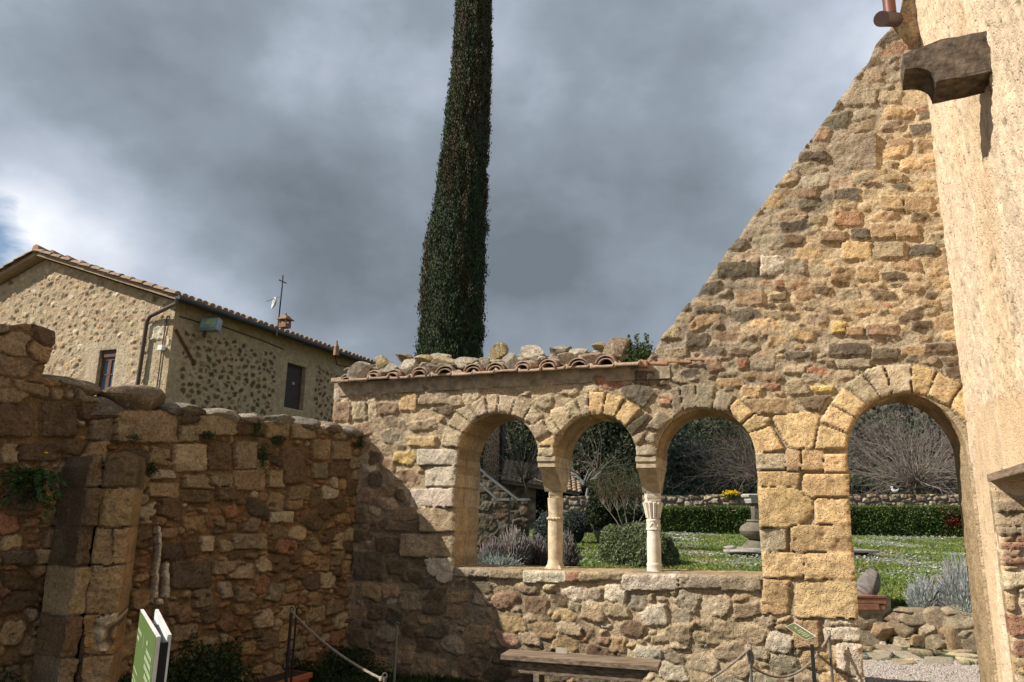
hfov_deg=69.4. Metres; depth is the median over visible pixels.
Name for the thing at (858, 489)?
bush
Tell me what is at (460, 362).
loose stone
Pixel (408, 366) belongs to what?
loose stone
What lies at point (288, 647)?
rope post
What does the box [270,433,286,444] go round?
wall weed
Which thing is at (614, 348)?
loose stone
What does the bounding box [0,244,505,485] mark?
stone house
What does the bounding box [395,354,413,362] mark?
loose stone
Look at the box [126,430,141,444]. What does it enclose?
wall weed
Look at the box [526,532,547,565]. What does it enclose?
lavender bush
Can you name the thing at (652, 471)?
marble column
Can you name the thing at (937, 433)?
evergreen tree
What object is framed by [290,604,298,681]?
rope post
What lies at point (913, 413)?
woodland
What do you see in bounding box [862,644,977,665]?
paving
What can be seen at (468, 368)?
cover tile
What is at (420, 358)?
loose stone
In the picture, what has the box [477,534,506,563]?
lavender bush
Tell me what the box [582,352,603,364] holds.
loose stone
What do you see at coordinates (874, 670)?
gravel
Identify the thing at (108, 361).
window
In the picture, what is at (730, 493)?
yellow flowers
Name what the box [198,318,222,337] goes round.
floodlight
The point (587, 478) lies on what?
bare tree
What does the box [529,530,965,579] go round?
daisies
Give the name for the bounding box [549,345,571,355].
loose stone
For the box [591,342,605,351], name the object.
loose stone
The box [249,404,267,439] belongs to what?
wall weed
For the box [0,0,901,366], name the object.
sky
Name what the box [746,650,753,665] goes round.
rope loop
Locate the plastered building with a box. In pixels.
[873,0,1023,681]
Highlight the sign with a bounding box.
[786,623,816,681]
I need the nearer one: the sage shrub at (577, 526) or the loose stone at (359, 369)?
the loose stone at (359, 369)
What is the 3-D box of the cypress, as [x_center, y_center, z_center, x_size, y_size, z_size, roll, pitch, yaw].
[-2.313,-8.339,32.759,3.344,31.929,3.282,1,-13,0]
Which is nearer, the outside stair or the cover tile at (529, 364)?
the cover tile at (529, 364)
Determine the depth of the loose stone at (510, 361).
7.27 m
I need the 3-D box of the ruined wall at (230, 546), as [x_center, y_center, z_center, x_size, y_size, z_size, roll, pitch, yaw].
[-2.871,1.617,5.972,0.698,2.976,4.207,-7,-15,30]
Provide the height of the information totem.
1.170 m
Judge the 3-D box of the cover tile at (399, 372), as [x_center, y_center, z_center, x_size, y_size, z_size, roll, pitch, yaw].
[-1.145,0.338,7.842,0.194,0.186,0.439,-6,-15,28]
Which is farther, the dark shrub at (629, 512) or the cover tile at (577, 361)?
the dark shrub at (629, 512)
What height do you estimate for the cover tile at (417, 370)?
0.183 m
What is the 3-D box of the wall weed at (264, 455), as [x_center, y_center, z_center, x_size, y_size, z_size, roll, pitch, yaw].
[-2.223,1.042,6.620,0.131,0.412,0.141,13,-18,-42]
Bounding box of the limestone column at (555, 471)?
[537,456,572,568]
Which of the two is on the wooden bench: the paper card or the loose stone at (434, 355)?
the paper card
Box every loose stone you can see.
[346,361,370,381]
[375,355,390,369]
[382,363,398,373]
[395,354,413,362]
[400,359,418,380]
[413,354,433,363]
[425,364,439,373]
[431,353,451,357]
[431,356,454,370]
[451,357,477,369]
[489,342,508,359]
[502,353,518,372]
[520,345,544,357]
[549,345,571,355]
[557,352,575,365]
[569,348,588,357]
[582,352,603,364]
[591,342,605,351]
[603,337,631,362]
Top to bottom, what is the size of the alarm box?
0.275 m
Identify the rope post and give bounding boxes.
[284,607,293,681]
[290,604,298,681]
[382,672,387,681]
[393,622,398,681]
[747,642,752,681]
[827,630,833,681]
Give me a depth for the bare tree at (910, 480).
30.32 m
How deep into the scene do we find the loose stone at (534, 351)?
7.53 m
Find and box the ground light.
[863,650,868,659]
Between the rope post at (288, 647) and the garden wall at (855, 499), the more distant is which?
the garden wall at (855, 499)
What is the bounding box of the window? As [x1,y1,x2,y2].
[99,350,116,390]
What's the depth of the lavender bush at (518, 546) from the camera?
9.46 m
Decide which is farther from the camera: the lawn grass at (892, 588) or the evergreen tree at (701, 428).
the evergreen tree at (701, 428)
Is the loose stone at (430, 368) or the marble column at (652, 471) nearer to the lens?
the marble column at (652, 471)
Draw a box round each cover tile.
[340,374,354,382]
[367,370,386,376]
[386,369,405,377]
[411,367,428,375]
[435,365,456,374]
[463,364,485,372]
[486,362,506,370]
[515,360,539,369]
[539,359,562,368]
[568,357,587,367]
[595,355,617,364]
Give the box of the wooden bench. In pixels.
[501,649,661,681]
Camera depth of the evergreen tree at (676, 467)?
31.98 m
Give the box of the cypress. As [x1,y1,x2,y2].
[413,0,493,473]
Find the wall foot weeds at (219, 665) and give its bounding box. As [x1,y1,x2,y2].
[0,630,404,681]
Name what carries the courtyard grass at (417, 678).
on the courtyard ground
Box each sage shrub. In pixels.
[533,511,547,551]
[563,509,593,542]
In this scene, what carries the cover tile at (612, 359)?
on the arcade wall at (809, 328)
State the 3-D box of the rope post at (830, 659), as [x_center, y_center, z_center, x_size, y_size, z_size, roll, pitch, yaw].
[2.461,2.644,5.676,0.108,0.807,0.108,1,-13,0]
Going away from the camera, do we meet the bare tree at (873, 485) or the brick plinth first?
the brick plinth
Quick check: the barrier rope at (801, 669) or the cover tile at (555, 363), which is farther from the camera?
the cover tile at (555, 363)
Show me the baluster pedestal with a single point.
(749, 529)
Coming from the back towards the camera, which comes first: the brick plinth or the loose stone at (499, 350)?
the brick plinth
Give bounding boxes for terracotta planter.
[249,670,312,681]
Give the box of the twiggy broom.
[583,444,679,526]
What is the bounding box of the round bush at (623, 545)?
[597,520,681,567]
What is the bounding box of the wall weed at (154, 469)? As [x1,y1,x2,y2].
[147,463,160,474]
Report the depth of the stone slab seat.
16.37 m
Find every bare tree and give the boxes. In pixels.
[480,421,625,497]
[570,446,636,495]
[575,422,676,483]
[665,419,872,494]
[848,403,956,494]
[849,428,945,494]
[884,441,957,494]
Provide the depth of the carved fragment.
10.21 m
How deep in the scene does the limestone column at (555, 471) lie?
7.05 m
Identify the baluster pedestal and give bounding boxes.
[723,494,760,554]
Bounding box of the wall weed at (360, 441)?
[354,431,365,451]
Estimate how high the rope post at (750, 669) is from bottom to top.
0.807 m
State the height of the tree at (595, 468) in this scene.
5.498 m
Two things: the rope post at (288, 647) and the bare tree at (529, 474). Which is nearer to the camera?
the rope post at (288, 647)
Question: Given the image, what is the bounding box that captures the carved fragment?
[856,568,880,594]
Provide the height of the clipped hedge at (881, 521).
1.205 m
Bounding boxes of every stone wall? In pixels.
[562,496,592,533]
[858,605,976,651]
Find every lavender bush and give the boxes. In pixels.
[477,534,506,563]
[498,525,532,565]
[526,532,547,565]
[563,529,582,566]
[902,572,943,607]
[931,551,972,615]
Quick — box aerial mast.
[266,275,286,335]
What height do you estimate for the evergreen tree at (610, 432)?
6.927 m
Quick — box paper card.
[556,647,566,653]
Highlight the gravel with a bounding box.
[863,658,979,681]
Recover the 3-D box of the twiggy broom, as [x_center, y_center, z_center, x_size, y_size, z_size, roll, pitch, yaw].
[2.753,3.444,17.666,2.461,2.084,1.846,1,-13,0]
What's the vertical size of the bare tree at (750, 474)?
6.940 m
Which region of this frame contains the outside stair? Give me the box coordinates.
[477,468,530,554]
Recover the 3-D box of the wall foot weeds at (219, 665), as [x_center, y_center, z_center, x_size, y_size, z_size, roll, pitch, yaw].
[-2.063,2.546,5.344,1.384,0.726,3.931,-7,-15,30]
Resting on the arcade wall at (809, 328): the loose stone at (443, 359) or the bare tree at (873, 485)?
the loose stone at (443, 359)
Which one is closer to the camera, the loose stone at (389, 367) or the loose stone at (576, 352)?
the loose stone at (576, 352)
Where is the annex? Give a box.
[500,459,581,520]
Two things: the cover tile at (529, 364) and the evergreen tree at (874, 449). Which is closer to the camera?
the cover tile at (529, 364)
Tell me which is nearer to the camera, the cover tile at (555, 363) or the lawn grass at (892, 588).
the cover tile at (555, 363)
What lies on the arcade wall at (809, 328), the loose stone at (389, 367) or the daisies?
the loose stone at (389, 367)
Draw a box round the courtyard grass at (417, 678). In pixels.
[309,668,516,681]
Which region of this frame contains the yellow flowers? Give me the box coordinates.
[721,490,739,498]
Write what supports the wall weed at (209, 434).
attached to the ruined wall at (230, 546)
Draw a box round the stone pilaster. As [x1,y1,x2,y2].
[30,451,145,681]
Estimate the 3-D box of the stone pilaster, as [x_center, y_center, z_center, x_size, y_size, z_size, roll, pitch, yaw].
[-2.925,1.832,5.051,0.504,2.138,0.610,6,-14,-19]
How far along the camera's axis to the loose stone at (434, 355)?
8.13 m
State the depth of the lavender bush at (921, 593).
10.13 m
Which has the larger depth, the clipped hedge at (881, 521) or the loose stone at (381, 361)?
the clipped hedge at (881, 521)
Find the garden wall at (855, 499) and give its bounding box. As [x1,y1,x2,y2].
[642,494,959,513]
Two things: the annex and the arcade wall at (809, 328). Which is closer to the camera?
the arcade wall at (809, 328)
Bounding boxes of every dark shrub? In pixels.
[584,487,620,542]
[617,500,646,527]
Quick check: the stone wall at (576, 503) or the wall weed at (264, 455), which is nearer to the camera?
the wall weed at (264, 455)
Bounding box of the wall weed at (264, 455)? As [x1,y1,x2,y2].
[259,441,270,480]
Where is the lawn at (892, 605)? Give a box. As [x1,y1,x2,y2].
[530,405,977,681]
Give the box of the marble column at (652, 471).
[635,456,666,571]
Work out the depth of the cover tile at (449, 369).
7.49 m
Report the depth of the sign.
5.36 m
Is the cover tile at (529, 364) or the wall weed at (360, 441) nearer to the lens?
the cover tile at (529, 364)
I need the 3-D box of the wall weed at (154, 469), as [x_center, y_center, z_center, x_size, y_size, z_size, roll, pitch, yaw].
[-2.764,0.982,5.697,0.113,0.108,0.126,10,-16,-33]
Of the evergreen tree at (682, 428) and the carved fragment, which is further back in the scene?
the evergreen tree at (682, 428)
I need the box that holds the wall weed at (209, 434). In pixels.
[202,429,216,439]
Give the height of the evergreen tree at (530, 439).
7.471 m
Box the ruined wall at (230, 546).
[0,323,361,681]
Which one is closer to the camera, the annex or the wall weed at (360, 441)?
the wall weed at (360, 441)
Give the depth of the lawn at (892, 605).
10.30 m
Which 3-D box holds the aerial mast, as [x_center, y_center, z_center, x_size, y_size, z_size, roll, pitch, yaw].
[-5.404,-0.829,16.839,0.427,1.435,0.206,-2,-14,14]
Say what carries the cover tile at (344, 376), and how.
on the arcade wall at (809, 328)
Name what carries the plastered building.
on the path
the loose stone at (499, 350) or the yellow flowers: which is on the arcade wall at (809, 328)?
the loose stone at (499, 350)
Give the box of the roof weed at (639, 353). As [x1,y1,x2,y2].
[619,333,654,361]
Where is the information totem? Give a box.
[131,609,171,681]
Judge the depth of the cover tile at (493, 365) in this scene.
7.30 m
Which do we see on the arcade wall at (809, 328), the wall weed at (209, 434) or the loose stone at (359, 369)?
the loose stone at (359, 369)
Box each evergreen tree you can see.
[505,421,542,508]
[505,421,619,517]
[536,421,639,511]
[587,424,717,503]
[626,427,753,504]
[668,417,757,493]
[847,410,955,494]
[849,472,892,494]
[880,422,957,494]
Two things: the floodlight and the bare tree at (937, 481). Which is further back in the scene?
the bare tree at (937, 481)
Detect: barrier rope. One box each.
[290,609,382,681]
[704,646,751,681]
[748,633,830,677]
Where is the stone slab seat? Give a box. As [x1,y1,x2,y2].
[854,549,879,556]
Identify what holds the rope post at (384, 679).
on the courtyard ground
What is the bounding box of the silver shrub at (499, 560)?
[481,553,523,564]
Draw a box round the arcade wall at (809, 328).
[331,0,998,681]
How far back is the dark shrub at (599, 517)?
18.32 m
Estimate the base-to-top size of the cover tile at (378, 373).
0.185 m
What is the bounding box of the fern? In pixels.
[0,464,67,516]
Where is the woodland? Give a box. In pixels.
[507,403,941,484]
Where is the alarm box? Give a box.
[157,339,170,350]
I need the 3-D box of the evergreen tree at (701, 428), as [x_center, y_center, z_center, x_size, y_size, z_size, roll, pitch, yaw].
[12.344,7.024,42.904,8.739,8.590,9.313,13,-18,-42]
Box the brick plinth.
[857,594,890,620]
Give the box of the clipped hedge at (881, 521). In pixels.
[646,504,962,537]
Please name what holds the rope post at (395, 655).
on the courtyard ground
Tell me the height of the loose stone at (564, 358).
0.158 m
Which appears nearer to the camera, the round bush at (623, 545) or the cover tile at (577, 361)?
the cover tile at (577, 361)
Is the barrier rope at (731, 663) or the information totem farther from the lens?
the barrier rope at (731, 663)
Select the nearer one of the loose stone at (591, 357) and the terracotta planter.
the terracotta planter
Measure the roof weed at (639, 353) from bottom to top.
0.389 m
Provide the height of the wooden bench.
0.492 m
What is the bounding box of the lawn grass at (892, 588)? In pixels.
[477,529,966,606]
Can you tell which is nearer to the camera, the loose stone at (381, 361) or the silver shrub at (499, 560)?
the loose stone at (381, 361)
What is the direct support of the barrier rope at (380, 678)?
hanging from the rope post at (288, 647)
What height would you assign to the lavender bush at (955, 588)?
1.255 m

